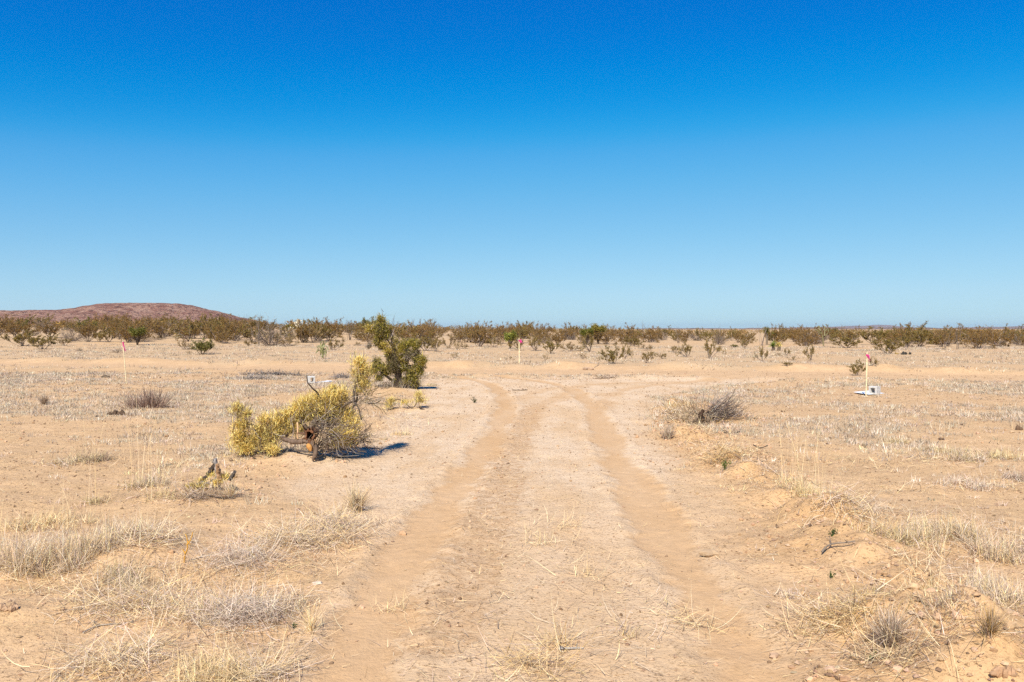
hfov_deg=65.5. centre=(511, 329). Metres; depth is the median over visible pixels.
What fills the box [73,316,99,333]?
creosote bush
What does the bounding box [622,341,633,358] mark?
creosote bush
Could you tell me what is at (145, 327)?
creosote bush
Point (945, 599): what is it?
grass clump
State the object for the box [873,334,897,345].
creosote bush
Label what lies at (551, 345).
creosote bush
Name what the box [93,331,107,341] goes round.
creosote bush
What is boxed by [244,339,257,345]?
creosote bush
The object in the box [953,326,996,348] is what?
creosote bush
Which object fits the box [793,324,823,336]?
creosote bush
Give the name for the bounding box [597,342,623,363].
creosote bush
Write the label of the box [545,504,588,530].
grass clump
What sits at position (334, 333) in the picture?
creosote bush
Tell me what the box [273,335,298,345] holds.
creosote bush
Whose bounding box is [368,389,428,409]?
low shrubs
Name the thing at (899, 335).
creosote bush
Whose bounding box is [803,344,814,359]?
creosote bush
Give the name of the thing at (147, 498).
grass clump
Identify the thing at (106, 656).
grass clump
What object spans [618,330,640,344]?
creosote bush
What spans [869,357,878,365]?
creosote bush
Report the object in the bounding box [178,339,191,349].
creosote bush
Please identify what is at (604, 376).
grass clump
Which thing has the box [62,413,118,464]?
grass clump
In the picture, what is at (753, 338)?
creosote bush
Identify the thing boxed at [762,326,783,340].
creosote bush
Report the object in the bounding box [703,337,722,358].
creosote bush
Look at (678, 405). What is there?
grass clump
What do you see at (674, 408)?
grass clump
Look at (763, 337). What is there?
ocotillo
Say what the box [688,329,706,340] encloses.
twiggy bush
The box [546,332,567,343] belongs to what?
creosote bush
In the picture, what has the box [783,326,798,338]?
creosote bush
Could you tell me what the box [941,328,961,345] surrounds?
creosote bush
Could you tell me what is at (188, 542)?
dry sprig
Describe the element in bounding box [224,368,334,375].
grass clump
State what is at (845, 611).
grass clump
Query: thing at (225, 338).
creosote bush
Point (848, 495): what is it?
grass clump
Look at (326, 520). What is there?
grass clump
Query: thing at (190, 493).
grass clump
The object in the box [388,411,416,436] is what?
grass clump
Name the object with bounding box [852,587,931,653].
grass clump
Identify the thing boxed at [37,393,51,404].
grass clump
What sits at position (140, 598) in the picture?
grass clump
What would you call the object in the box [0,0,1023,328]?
sky
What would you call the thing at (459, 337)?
creosote bush
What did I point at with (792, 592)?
grass clump
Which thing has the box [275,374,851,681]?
dirt track
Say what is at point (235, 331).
creosote bush
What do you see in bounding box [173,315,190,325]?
creosote bush
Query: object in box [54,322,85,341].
twiggy bush
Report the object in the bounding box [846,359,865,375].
creosote bush
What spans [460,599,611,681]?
grass clump
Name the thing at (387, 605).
grass clump
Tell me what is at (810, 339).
creosote bush
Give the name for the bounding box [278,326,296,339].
creosote bush
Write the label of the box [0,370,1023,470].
dry grass
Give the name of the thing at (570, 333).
creosote bush
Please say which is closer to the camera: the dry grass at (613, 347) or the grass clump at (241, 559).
the grass clump at (241, 559)
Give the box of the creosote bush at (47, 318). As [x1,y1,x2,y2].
[35,313,54,324]
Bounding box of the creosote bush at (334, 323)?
[314,317,337,331]
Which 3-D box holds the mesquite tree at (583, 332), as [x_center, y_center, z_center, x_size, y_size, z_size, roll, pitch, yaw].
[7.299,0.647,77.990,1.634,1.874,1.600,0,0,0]
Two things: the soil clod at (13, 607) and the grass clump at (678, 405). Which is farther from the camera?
the grass clump at (678, 405)
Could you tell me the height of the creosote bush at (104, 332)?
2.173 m
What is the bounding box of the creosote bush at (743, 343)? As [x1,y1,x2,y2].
[740,339,748,348]
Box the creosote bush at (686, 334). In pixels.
[669,329,695,339]
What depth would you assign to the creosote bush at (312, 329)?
76.31 m
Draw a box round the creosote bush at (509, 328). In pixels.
[496,322,526,340]
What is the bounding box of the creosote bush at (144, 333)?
[126,326,153,340]
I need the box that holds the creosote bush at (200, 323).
[194,313,216,337]
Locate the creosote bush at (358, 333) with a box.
[353,330,367,340]
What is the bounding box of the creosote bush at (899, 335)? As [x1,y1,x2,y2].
[897,322,923,345]
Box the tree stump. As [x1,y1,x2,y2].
[184,458,236,490]
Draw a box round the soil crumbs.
[0,365,1023,681]
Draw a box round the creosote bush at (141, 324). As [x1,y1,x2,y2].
[119,313,156,340]
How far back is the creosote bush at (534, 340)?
58.15 m
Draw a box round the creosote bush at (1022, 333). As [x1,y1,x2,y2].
[1001,324,1023,343]
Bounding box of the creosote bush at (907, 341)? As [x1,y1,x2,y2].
[892,331,919,347]
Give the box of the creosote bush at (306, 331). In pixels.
[288,318,314,342]
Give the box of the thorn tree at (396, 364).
[363,310,431,388]
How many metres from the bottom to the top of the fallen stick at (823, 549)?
0.104 m
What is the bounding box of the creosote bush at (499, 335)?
[466,321,511,342]
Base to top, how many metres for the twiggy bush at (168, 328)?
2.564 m
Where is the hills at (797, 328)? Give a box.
[642,327,944,328]
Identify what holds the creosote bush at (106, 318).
on the ground at (24, 651)
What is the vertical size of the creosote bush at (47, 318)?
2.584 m
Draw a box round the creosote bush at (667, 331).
[656,325,673,336]
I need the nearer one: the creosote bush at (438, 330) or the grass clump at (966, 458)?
the grass clump at (966, 458)
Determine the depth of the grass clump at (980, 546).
5.67 m
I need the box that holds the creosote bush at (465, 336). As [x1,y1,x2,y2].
[462,328,478,341]
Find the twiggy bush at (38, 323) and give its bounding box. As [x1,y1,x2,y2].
[30,318,50,327]
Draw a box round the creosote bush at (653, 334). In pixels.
[637,328,659,342]
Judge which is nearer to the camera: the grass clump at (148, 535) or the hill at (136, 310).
the grass clump at (148, 535)
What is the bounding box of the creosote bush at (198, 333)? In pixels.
[178,324,202,338]
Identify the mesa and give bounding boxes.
[947,326,1023,328]
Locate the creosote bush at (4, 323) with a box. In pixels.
[0,314,17,331]
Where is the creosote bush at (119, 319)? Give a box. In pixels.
[108,314,126,324]
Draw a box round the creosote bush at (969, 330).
[952,322,975,339]
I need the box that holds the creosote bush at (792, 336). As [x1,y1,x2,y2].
[785,328,801,341]
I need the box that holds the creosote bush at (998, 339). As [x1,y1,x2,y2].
[992,329,1004,345]
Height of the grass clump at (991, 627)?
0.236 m
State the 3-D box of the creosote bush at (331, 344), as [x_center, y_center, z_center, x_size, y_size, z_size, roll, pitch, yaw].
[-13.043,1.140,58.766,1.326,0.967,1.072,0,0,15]
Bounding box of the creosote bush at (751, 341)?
[737,332,753,344]
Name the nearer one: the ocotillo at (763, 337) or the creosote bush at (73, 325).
the ocotillo at (763, 337)
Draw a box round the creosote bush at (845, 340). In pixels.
[826,332,862,347]
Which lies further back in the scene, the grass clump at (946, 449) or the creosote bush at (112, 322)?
the creosote bush at (112, 322)
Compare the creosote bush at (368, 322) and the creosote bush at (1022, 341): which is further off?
the creosote bush at (368, 322)
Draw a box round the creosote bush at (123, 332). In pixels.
[111,321,139,342]
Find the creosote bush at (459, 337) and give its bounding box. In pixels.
[448,326,467,341]
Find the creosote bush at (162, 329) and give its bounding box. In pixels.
[140,319,181,337]
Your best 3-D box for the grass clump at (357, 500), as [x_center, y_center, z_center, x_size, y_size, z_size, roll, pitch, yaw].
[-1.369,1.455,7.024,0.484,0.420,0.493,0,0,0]
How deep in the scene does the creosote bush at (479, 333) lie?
68.14 m
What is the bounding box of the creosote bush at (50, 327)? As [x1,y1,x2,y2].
[35,320,61,337]
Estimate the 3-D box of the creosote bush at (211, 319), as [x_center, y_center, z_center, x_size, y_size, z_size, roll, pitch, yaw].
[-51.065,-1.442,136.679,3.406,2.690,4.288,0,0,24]
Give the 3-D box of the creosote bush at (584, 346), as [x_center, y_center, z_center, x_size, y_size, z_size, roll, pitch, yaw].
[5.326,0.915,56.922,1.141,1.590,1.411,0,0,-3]
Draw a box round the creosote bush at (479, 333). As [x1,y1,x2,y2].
[467,321,494,346]
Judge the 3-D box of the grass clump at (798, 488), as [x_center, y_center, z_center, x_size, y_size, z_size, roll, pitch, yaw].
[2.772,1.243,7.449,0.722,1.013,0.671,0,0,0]
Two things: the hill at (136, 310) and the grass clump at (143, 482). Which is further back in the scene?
the hill at (136, 310)
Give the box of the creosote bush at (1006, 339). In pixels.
[975,323,1016,346]
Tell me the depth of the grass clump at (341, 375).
26.28 m
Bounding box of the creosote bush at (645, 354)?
[641,352,653,362]
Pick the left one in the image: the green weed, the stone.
the stone
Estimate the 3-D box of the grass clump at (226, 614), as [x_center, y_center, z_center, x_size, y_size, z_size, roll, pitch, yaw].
[-1.516,1.564,4.446,1.070,0.510,0.844,0,0,23]
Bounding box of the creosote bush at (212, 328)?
[204,321,230,339]
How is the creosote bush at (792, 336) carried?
on the ground at (24, 651)
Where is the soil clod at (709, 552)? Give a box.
[699,549,718,556]
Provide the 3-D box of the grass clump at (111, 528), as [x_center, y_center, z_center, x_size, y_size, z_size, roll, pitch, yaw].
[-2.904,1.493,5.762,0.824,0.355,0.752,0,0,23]
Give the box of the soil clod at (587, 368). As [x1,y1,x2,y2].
[583,367,593,369]
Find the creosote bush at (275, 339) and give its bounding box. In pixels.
[264,328,284,342]
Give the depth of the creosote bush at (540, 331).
86.90 m
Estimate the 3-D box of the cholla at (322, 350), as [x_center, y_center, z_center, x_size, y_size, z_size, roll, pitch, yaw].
[-10.200,1.131,42.833,0.737,1.038,0.346,0,0,0]
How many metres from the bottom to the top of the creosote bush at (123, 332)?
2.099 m
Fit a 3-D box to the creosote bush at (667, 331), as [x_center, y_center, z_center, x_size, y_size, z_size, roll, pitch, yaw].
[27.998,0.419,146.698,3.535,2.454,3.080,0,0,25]
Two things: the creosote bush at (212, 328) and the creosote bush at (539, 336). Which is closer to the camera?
the creosote bush at (212, 328)
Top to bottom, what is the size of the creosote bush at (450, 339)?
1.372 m
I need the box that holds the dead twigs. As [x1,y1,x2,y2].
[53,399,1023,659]
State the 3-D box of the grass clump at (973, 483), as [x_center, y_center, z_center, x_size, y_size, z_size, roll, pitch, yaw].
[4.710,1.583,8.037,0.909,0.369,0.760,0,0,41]
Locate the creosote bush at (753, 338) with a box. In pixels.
[741,332,757,341]
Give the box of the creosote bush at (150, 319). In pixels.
[137,315,163,324]
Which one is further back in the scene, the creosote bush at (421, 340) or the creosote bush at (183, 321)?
the creosote bush at (183, 321)
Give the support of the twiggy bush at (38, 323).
on the ground at (24, 651)
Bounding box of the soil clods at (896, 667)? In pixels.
[0,413,1023,681]
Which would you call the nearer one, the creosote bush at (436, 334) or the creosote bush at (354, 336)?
the creosote bush at (436, 334)
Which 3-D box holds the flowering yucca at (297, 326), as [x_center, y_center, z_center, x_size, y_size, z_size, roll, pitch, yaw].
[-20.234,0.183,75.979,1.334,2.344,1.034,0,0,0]
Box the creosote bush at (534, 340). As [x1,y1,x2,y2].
[528,336,541,350]
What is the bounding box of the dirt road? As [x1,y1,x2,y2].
[0,358,1023,381]
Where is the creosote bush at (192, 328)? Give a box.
[164,319,199,340]
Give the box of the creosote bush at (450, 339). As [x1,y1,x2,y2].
[436,333,457,347]
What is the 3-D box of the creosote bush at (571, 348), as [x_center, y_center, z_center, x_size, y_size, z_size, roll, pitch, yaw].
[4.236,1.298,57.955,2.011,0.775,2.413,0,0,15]
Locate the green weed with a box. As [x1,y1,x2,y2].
[721,458,730,469]
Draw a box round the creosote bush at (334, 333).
[312,316,344,340]
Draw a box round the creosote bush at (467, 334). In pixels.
[457,324,482,341]
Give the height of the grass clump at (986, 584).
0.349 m
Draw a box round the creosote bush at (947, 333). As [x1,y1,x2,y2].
[925,325,966,344]
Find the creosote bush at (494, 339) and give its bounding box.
[489,335,501,346]
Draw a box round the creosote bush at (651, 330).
[641,326,662,340]
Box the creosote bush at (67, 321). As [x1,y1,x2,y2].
[53,318,75,329]
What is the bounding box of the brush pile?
[661,385,756,424]
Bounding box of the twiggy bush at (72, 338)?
[60,331,76,341]
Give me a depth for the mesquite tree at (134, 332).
69.70 m
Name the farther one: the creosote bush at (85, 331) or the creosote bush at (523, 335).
the creosote bush at (523, 335)
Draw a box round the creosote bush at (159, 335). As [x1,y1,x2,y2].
[150,334,163,339]
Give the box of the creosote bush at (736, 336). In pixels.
[729,331,745,342]
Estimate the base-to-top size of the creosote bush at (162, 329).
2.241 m
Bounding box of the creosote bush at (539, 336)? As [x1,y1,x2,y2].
[532,330,546,342]
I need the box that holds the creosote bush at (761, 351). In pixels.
[753,345,767,360]
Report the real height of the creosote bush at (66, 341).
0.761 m
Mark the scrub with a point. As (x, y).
(682, 330)
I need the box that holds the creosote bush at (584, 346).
[578,331,593,351]
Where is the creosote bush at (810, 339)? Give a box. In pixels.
[796,333,818,345]
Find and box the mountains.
[836,325,915,327]
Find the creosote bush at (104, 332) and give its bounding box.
[98,323,121,341]
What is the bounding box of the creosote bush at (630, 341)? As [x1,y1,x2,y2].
[621,334,644,345]
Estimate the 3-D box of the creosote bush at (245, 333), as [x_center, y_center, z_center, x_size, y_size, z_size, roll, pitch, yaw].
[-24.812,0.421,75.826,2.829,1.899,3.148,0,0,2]
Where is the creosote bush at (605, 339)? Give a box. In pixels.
[593,330,617,343]
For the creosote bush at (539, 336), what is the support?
on the ground at (24, 651)
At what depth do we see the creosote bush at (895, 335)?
84.29 m
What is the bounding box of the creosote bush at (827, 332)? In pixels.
[811,327,837,339]
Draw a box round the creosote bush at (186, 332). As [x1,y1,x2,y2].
[171,326,196,337]
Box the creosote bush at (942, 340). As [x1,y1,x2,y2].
[926,331,955,346]
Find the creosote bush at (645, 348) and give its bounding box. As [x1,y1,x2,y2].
[637,343,653,350]
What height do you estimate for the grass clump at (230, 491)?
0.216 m
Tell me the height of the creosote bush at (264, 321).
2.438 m
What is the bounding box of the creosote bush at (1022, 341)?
[1016,332,1023,344]
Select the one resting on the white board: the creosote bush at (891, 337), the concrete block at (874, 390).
the concrete block at (874, 390)
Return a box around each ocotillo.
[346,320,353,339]
[758,329,766,345]
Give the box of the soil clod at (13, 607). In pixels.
[0,601,18,611]
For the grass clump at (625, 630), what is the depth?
4.17 m
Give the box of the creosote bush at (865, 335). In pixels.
[858,326,886,344]
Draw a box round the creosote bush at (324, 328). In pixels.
[300,319,333,341]
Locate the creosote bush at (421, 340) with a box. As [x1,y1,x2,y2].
[410,331,434,350]
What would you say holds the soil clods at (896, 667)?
on the ground at (24, 651)
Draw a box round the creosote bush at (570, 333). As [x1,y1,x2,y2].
[556,327,576,339]
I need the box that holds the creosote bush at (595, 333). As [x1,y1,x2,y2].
[574,324,604,342]
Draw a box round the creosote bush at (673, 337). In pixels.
[668,330,681,340]
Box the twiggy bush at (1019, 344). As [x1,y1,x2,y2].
[1011,329,1023,345]
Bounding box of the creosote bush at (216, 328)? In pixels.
[205,318,233,342]
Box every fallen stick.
[83,619,140,632]
[560,643,583,649]
[821,536,854,552]
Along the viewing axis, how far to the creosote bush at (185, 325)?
95.25 m
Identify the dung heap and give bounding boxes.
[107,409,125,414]
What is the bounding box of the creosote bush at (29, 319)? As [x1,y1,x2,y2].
[15,314,36,324]
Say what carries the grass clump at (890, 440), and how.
on the ground at (24, 651)
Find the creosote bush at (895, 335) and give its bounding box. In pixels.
[886,328,899,342]
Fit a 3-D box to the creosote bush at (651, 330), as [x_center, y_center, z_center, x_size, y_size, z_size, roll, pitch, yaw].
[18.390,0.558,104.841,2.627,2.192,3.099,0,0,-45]
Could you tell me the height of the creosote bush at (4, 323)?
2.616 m
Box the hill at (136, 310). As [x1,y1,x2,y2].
[0,303,264,326]
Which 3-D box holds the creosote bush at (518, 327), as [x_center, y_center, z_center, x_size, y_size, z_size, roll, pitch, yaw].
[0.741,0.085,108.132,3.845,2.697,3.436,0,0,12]
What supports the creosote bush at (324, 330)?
on the ground at (24, 651)
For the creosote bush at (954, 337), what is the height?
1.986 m
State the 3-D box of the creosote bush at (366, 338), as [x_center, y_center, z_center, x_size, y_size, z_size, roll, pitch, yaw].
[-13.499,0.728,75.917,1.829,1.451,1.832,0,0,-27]
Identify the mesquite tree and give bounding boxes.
[127,325,146,344]
[504,330,517,348]
[579,327,594,344]
[589,323,606,343]
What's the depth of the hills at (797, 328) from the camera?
3936.09 m
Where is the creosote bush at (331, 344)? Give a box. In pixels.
[328,339,343,349]
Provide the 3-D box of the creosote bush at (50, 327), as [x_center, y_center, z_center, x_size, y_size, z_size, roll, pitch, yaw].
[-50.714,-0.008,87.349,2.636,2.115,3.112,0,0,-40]
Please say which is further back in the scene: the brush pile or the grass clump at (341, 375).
the grass clump at (341, 375)
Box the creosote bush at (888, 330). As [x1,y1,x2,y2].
[878,324,896,337]
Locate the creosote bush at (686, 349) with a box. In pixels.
[675,342,692,355]
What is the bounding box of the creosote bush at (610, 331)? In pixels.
[602,325,621,337]
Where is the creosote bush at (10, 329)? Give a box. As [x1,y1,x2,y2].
[1,318,41,337]
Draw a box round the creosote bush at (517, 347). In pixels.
[507,336,523,349]
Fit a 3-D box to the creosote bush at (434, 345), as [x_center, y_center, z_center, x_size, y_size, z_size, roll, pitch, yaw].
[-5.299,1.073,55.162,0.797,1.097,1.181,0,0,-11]
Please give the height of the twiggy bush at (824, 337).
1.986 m
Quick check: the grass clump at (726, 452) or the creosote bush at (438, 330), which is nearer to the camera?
the grass clump at (726, 452)
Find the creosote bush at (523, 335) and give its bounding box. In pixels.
[509,321,531,342]
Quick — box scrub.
[13,318,1023,338]
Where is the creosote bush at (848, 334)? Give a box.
[836,324,861,339]
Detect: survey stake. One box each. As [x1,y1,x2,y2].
[122,341,126,383]
[519,339,522,362]
[865,352,869,396]
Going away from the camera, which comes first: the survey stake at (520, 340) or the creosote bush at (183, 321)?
the survey stake at (520, 340)
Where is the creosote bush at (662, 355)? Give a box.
[656,353,666,358]
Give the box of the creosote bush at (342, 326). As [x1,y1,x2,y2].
[335,319,352,334]
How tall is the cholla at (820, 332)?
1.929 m
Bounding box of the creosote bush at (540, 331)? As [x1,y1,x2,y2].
[528,322,550,341]
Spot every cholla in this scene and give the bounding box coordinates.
[316,341,328,357]
[815,326,828,345]
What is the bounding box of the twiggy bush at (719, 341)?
[712,332,729,344]
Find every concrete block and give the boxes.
[307,376,314,382]
[869,386,880,394]
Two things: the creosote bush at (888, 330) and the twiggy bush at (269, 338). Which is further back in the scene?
the creosote bush at (888, 330)
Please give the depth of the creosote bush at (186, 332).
86.33 m
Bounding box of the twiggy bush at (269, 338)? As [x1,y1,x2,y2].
[247,316,296,345]
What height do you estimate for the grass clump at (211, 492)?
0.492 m
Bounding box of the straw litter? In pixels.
[0,398,1023,681]
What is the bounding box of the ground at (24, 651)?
[0,327,1023,681]
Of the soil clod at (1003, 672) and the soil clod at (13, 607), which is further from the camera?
the soil clod at (13, 607)
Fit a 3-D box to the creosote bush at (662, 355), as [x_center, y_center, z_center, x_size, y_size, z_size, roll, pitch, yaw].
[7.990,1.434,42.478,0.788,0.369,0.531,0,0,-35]
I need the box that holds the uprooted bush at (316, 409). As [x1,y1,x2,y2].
[216,348,390,460]
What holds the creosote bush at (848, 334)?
on the ground at (24, 651)
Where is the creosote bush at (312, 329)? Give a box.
[303,322,329,342]
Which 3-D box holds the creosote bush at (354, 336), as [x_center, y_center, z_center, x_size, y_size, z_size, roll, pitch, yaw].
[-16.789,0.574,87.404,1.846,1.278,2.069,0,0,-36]
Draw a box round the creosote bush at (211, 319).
[203,313,226,322]
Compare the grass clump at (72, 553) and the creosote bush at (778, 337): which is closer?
the grass clump at (72, 553)
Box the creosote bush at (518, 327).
[505,320,531,338]
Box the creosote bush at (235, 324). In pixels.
[215,313,262,339]
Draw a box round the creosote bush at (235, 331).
[219,319,258,340]
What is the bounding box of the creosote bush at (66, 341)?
[53,338,71,345]
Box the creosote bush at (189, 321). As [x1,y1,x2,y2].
[183,316,203,331]
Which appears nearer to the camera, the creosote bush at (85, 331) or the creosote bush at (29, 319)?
the creosote bush at (85, 331)
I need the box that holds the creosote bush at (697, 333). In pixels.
[693,327,709,340]
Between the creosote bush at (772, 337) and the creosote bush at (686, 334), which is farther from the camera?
the creosote bush at (686, 334)
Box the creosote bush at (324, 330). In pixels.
[313,320,330,340]
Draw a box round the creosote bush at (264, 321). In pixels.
[253,316,270,329]
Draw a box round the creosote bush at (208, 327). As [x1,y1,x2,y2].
[202,319,215,338]
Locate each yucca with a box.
[294,319,306,341]
[761,326,776,344]
[769,341,782,350]
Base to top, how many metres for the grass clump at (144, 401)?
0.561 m
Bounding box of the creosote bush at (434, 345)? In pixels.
[430,337,440,351]
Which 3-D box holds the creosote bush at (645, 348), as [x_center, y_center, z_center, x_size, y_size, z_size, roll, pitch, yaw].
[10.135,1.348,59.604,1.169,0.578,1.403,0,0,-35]
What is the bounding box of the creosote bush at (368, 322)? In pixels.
[356,316,376,328]
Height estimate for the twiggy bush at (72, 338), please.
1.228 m
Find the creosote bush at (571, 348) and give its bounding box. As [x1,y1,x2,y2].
[559,342,583,350]
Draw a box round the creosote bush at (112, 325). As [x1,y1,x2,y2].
[101,317,131,336]
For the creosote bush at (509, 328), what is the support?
on the ground at (24, 651)
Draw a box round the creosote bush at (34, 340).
[27,332,59,348]
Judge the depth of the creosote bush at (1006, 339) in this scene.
71.89 m
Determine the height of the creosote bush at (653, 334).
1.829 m
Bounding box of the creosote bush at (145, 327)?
[118,316,159,339]
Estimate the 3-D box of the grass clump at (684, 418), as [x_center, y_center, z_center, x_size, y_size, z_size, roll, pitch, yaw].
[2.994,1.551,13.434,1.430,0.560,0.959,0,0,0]
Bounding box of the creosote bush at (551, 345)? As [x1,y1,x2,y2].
[543,337,559,353]
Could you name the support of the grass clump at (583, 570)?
on the ground at (24, 651)
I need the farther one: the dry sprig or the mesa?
the mesa
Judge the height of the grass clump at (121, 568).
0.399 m
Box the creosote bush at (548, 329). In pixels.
[542,323,555,333]
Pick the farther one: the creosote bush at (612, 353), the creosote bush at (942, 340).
the creosote bush at (942, 340)
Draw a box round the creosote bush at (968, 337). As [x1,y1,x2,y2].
[962,328,985,344]
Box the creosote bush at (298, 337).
[293,329,307,342]
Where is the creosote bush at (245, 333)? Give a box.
[235,324,266,342]
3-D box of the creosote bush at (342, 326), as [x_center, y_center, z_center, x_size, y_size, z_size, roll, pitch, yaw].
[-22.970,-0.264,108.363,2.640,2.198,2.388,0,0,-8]
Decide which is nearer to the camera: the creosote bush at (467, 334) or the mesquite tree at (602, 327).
the mesquite tree at (602, 327)
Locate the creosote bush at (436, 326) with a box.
[416,319,437,334]
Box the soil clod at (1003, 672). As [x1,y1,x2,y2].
[989,665,1017,677]
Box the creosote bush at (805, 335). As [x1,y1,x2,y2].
[793,326,825,344]
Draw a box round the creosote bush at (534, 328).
[522,321,542,335]
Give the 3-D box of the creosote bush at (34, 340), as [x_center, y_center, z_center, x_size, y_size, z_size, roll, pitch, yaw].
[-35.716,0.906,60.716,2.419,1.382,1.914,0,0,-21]
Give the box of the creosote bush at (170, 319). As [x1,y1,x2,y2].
[163,312,179,324]
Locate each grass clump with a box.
[0,484,102,533]
[0,515,71,583]
[1,596,223,681]
[2,516,134,580]
[20,448,95,467]
[30,555,243,637]
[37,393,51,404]
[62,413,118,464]
[74,543,196,594]
[75,511,171,551]
[76,434,122,507]
[83,501,206,559]
[106,387,183,408]
[107,401,184,490]
[123,406,221,501]
[130,575,263,638]
[143,517,320,583]
[144,561,322,640]
[149,619,293,681]
[154,475,227,508]
[157,608,334,681]
[181,473,265,507]
[185,500,410,555]
[216,477,241,498]
[219,581,328,620]
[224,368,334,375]
[226,372,280,379]
[258,489,381,536]
[297,602,325,633]
[317,502,371,520]
[329,371,356,378]
[330,470,382,512]
[369,586,419,614]
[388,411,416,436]
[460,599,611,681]
[519,526,572,547]
[519,616,600,659]
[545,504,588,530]
[560,546,604,576]
[588,371,624,378]
[608,603,655,643]
[637,570,743,639]
[648,399,690,415]
[649,409,725,425]
[655,400,693,409]
[657,424,681,439]
[690,432,763,465]
[753,553,929,660]
[755,577,820,607]
[763,410,830,499]
[769,405,822,486]
[791,464,893,528]
[814,579,976,681]
[843,510,961,547]
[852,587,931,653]
[883,435,913,442]
[884,569,1008,634]
[890,505,1008,547]
[906,514,970,591]
[909,517,1023,567]
[915,443,968,453]
[921,560,1023,612]
[923,441,1012,463]
[935,468,1014,492]
[959,597,1017,648]
[972,443,1023,459]
[989,466,1023,482]
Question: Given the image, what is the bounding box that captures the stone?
[312,581,321,584]
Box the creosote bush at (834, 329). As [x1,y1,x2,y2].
[818,324,841,338]
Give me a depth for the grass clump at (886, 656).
3.78 m
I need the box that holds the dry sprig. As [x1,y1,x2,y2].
[182,532,192,562]
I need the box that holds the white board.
[855,391,882,394]
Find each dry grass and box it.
[0,343,1023,372]
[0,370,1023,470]
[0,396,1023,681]
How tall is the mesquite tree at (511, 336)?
1.579 m
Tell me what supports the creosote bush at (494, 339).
on the ground at (24, 651)
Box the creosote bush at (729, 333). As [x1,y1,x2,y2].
[725,326,736,340]
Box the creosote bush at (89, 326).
[75,320,103,335]
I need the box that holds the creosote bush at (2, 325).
[0,312,23,333]
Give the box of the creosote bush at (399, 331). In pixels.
[389,319,426,339]
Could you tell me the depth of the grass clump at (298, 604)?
4.65 m
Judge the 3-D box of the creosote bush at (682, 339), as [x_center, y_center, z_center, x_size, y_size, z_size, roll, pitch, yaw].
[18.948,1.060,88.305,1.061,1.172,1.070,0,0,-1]
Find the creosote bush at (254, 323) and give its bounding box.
[244,317,262,331]
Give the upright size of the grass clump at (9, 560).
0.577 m
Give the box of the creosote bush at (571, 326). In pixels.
[562,322,580,335]
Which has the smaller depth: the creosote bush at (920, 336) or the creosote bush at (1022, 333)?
the creosote bush at (920, 336)
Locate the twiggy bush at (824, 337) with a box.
[807,327,835,343]
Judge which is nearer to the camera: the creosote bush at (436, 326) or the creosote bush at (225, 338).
the creosote bush at (225, 338)
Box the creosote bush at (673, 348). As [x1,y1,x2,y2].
[670,346,679,352]
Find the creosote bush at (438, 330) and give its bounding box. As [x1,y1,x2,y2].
[435,325,449,335]
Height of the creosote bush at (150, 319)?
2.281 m
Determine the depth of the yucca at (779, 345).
58.98 m
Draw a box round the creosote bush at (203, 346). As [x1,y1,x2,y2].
[189,338,213,353]
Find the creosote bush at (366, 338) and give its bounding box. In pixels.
[361,330,375,343]
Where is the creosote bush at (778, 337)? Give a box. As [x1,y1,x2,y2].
[765,323,791,342]
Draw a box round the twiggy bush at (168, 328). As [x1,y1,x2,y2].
[150,316,183,336]
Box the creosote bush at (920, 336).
[900,321,942,346]
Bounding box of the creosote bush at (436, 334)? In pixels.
[423,326,441,340]
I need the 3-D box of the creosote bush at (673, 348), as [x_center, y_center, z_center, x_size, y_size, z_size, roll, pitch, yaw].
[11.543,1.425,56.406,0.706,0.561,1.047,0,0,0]
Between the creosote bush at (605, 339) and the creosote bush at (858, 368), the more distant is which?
the creosote bush at (605, 339)
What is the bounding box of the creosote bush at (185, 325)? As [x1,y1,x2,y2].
[176,319,199,331]
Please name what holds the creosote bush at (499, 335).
on the ground at (24, 651)
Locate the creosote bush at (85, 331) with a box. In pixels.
[71,320,101,341]
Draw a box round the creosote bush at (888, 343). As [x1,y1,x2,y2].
[870,332,904,352]
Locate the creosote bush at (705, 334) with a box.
[699,328,717,341]
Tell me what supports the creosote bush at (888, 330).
on the ground at (24, 651)
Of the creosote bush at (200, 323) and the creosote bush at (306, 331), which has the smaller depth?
the creosote bush at (306, 331)
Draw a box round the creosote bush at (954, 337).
[944,327,969,343]
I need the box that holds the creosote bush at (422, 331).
[401,322,448,343]
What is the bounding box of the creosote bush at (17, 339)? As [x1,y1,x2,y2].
[0,329,40,345]
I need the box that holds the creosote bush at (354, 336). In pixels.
[350,330,366,339]
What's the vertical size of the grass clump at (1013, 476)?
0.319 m
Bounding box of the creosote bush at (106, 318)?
[93,311,124,327]
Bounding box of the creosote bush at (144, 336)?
[132,328,149,340]
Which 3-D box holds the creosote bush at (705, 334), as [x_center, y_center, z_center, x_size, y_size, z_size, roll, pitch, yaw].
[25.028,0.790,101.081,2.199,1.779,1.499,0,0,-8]
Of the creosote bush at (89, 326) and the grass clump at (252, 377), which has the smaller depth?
the grass clump at (252, 377)
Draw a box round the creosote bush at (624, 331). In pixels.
[604,322,639,341]
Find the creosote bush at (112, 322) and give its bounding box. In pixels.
[106,318,121,332]
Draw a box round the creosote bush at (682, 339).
[679,333,687,342]
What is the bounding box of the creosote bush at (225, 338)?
[212,330,234,343]
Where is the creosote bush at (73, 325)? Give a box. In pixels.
[62,321,75,330]
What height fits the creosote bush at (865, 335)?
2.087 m

